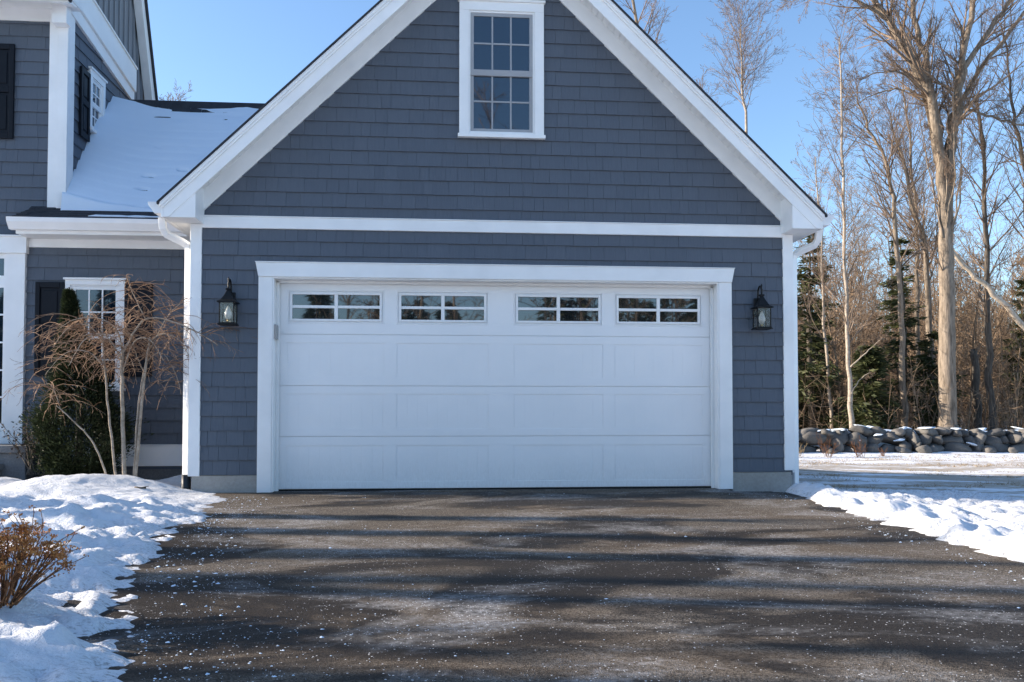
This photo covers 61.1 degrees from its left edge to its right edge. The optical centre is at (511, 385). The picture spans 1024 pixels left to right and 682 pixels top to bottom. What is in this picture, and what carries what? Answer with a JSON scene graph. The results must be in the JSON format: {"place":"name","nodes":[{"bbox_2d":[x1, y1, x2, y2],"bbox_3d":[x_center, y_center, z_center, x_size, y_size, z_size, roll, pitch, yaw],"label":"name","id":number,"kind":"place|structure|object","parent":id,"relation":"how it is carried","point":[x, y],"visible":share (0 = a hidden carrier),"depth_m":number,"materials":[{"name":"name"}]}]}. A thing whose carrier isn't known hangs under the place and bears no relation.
{"place":"outdoors","nodes":[
{"label":"outdoors","id":0,"kind":"place"},
{"bbox_2d":[0,474,225,681],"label":"snow","id":1,"kind":"structure","parent":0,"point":[121,519],"depth_m":4.90,"materials":[{"name":"white snow"}]},
{"bbox_2d":[0,390,68,474],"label":"dark bush","id":2,"kind":"object","parent":1,"relation":"on","point":[30,472],"visible":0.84,"depth_m":9.79,"materials":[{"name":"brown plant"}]},
{"bbox_2d":[0,505,88,608],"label":"hydrangea bush","id":3,"kind":"object","parent":1,"relation":"on","point":[22,546],"visible":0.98,"depth_m":3.50,"materials":[{"name":"brown plant"}]},
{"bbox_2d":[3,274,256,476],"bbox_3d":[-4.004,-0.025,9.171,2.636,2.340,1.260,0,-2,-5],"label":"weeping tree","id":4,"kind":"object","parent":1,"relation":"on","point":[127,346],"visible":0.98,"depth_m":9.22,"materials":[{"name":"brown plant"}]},
{"bbox_2d":[61,488,1023,681],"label":"driveway","id":5,"kind":"structure","parent":0,"point":[676,606],"depth_m":4.12,"materials":[{"name":"grey asphalt"}]},
{"bbox_2d":[141,491,1023,681],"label":"snow crumbs","id":6,"kind":"object","parent":5,"relation":"on","point":[312,586],"visible":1,"depth_m":4.42,"materials":[{"name":"white snow"}]},
{"bbox_2d":[147,0,1023,350],"label":"sky","id":7,"kind":"structure","parent":0,"point":[238,51],"materials":[{"name":"blue"}]},
{"bbox_2d":[799,415,1023,498],"bbox_3d":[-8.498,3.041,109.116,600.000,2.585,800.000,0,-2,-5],"label":"ground","id":8,"kind":"structure","parent":0,"point":[894,477],"depth_m":15.06,"materials":[{"name":"white snow"}]},
{"bbox_2d":[0,444,47,479],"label":"stone steps","id":9,"kind":"structure","parent":8,"relation":"on","point":[12,465],"depth_m":9.94,"materials":[{"name":"stone"}]},
{"bbox_2d":[10,287,153,476],"bbox_3d":[-4.938,0.041,9.992,1.522,2.354,1.227,0,-2,-5],"label":"yew shrub","id":10,"kind":"object","parent":8,"relation":"on","point":[58,457],"visible":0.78,"depth_m":9.81,"materials":[{"name":"green plant"}]},
{"bbox_2d":[0,0,264,479],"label":"house","id":11,"kind":"structure","parent":8,"relation":"on","point":[101,145],"depth_m":10.73,"materials":[{"name":"blue"}]},
{"bbox_2d":[63,277,126,390],"bbox_3d":[-5.144,-0.627,10.688,0.748,1.398,0.086,0,-2,-5],"label":"wing window","id":12,"kind":"structure","parent":11,"relation":"in","point":[90,289],"depth_m":10.71,"materials":[{"name":"white glass"}]},
{"bbox_2d":[88,66,107,133],"bbox_3d":[-5.583,-3.771,11.657,0.086,0.841,0.544,0,-2,-5],"label":"side window","id":13,"kind":"structure","parent":11,"relation":"in","point":[98,83],"depth_m":11.66,"materials":[{"name":"white glass"}]},
{"bbox_2d":[159,79,191,100],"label":"bare tree","id":14,"kind":"object","parent":8,"relation":"on","point":[178,97],"visible":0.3,"depth_m":19.13,"materials":[{"name":"brown plant"}]},
{"bbox_2d":[148,0,834,492],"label":"garage","id":15,"kind":"structure","parent":8,"relation":"on","point":[494,244],"depth_m":9.59,"materials":[{"name":"blue"}]},
{"bbox_2d":[216,277,239,325],"bbox_3d":[-2.996,-0.888,9.168,0.197,0.510,0.237,0,-2,-5],"label":"wall lantern","id":16,"kind":"object","parent":15,"relation":"attached to","point":[228,298],"depth_m":9.13,"materials":[{"name":"black metal"}]},
{"bbox_2d":[274,283,710,490],"bbox_3d":[-0.136,-0.021,9.581,4.866,2.346,0.210,0,-2,-5],"label":"garage door","id":17,"kind":"structure","parent":15,"relation":"in","point":[434,378],"depth_m":9.65,"materials":[{"name":"paint"}]},
{"bbox_2d":[458,0,545,139],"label":"gable window","id":18,"kind":"structure","parent":15,"relation":"in","point":[501,42],"depth_m":9.60,"materials":[{"name":"white glass"}]},
{"bbox_2d":[750,284,773,329],"bbox_3d":[2.775,-0.873,9.652,0.197,0.510,0.237,0,-2,-5],"label":"wall lantern","id":19,"kind":"object","parent":15,"relation":"attached to","point":[760,303],"depth_m":9.61,"materials":[{"name":"black metal"}]},
{"bbox_2d":[616,0,737,106],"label":"bare tree","id":20,"kind":"object","parent":8,"relation":"on","point":[640,18],"visible":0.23,"depth_m":26.93,"materials":[{"name":"brown plant"}]},
{"bbox_2d":[703,0,792,133],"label":"bare tree","id":21,"kind":"object","parent":8,"relation":"on","point":[738,52],"visible":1,"depth_m":25.34,"materials":[{"name":"brown plant"}]},
{"bbox_2d":[799,442,806,457],"bbox_3d":[6.425,1.458,19.503,0.426,0.405,0.367,0,-2,8],"label":"dry tuft","id":22,"kind":"object","parent":8,"relation":"on","point":[801,450],"visible":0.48,"depth_m":19.41,"materials":[{"name":"brown plant"}]},
{"bbox_2d":[798,335,816,422],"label":"evergreen tree","id":23,"kind":"object","parent":8,"relation":"on","point":[799,380],"visible":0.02,"depth_m":25.55,"materials":[{"name":"green plant"}]},
{"bbox_2d":[795,233,846,429],"bbox_3d":[8.613,-1.504,24.956,2.757,6.171,2.530,-1,-2,37],"label":"evergreen tree","id":24,"kind":"object","parent":8,"relation":"on","point":[809,353],"visible":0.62,"depth_m":24.80,"materials":[{"name":"green plant"}]},
{"bbox_2d":[798,318,844,429],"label":"evergreen tree","id":25,"kind":"object","parent":8,"relation":"on","point":[817,350],"visible":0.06,"depth_m":26.71,"materials":[{"name":"green plant"}]},
{"bbox_2d":[816,434,835,457],"bbox_3d":[7.090,1.356,19.544,0.477,0.600,0.354,0,-2,-5],"label":"dry tuft","id":26,"kind":"object","parent":8,"relation":"on","point":[828,453],"visible":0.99,"depth_m":19.49,"materials":[{"name":"brown plant"}]},
{"bbox_2d":[790,124,867,428],"bbox_3d":[8.777,-2.868,24.417,2.111,9.128,1.822,0,-2,-5],"label":"bare tree","id":27,"kind":"object","parent":8,"relation":"on","point":[821,270],"visible":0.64,"depth_m":24.32,"materials":[{"name":"brown plant"}]},
{"bbox_2d":[795,0,908,427],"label":"birch tree","id":28,"kind":"object","parent":8,"relation":"on","point":[846,302],"visible":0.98,"depth_m":22.37,"materials":[{"name":"beige plant"}]},
{"bbox_2d":[850,434,866,457],"bbox_3d":[7.787,1.380,19.476,0.420,0.549,0.389,-1,-2,35],"label":"dry tuft","id":29,"kind":"object","parent":8,"relation":"on","point":[858,452],"visible":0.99,"depth_m":19.46,"materials":[{"name":"brown plant"}]},
{"bbox_2d":[828,344,912,429],"bbox_3d":[9.794,0.284,23.505,2.183,2.795,2.168,0,-2,-5],"label":"evergreen tree","id":30,"kind":"object","parent":8,"relation":"on","point":[872,360],"visible":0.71,"depth_m":23.46,"materials":[{"name":"green plant"}]},
{"bbox_2d":[798,39,955,426],"bbox_3d":[10.385,-4.016,24.479,4.410,11.436,3.250,0,-2,-5],"label":"bare tree","id":31,"kind":"object","parent":8,"relation":"on","point":[886,165],"visible":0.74,"depth_m":24.53,"materials":[{"name":"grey plant"}]},
{"bbox_2d":[771,0,1023,427],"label":"maple tree","id":32,"kind":"object","parent":8,"relation":"on","point":[923,80],"visible":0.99,"depth_m":22.97,"materials":[{"name":"grey plant"}]},
{"bbox_2d":[868,237,932,425],"bbox_3d":[11.472,-1.441,25.769,1.580,5.956,2.208,1,-2,-37],"label":"evergreen tree","id":33,"kind":"object","parent":8,"relation":"on","point":[912,322],"visible":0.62,"depth_m":25.79,"materials":[{"name":"green plant"}]},
{"bbox_2d":[853,58,955,425],"bbox_3d":[12.190,-4.083,26.747,3.350,11.562,2.642,0,-2,-5],"label":"bare tree","id":34,"kind":"object","parent":8,"relation":"on","point":[925,259],"visible":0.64,"depth_m":26.71,"materials":[{"name":"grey plant"}]},
{"bbox_2d":[786,481,1023,562],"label":"snow","id":35,"kind":"structure","parent":8,"relation":"on","point":[990,524],"depth_m":7.14,"materials":[{"name":"white snow"}]},
{"bbox_2d":[793,114,1023,431],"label":"woods","id":36,"kind":"object","parent":8,"relation":"on","point":[969,325],"visible":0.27,"depth_m":30.28,"materials":[{"name":"brown plant"}]},
{"bbox_2d":[799,425,1023,453],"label":"stone wall","id":37,"kind":"structure","parent":8,"relation":"on","point":[919,439],"depth_m":20.58,"materials":[{"name":"grey stone"}]},
{"bbox_2d":[870,32,958,427],"bbox_3d":[12.813,-4.950,27.932,2.827,13.308,3.181,-1,-2,41],"label":"bare tree","id":38,"kind":"object","parent":8,"relation":"on","point":[917,297],"visible":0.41,"depth_m":27.80,"materials":[{"name":"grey plant"}]},
{"bbox_2d":[907,331,968,429],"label":"evergreen tree","id":39,"kind":"object","parent":8,"relation":"on","point":[923,359],"visible":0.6,"depth_m":25.12,"materials":[{"name":"green plant"}]},
{"bbox_2d":[969,343,982,428],"bbox_3d":[13.900,0.212,25.882,0.369,2.938,0.695,-2,-2,43],"label":"tree snag","id":40,"kind":"object","parent":8,"relation":"on","point":[974,359],"visible":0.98,"depth_m":25.66,"materials":[{"name":"brown plant"}]},
{"bbox_2d":[943,54,1023,429],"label":"bare tree","id":41,"kind":"object","parent":8,"relation":"on","point":[984,218],"visible":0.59,"depth_m":24.75,"materials":[{"name":"brown plant"}]},
{"bbox_2d":[954,250,1023,329],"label":"fallen tree","id":42,"kind":"object","parent":8,"relation":"on","point":[1014,316],"visible":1,"depth_m":23.59,"materials":[{"name":"brown plant"}]},
{"bbox_2d":[969,0,1023,238],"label":"bare tree","id":43,"kind":"object","parent":8,"relation":"on","point":[1020,151],"visible":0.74,"depth_m":23.97,"materials":[{"name":"brown plant"}]},
{"bbox_2d":[986,278,1023,424],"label":"evergreen tree","id":44,"kind":"object","parent":8,"relation":"on","point":[1019,282],"visible":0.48,"depth_m":29.73,"materials":[{"name":"green plant"}]}
]}

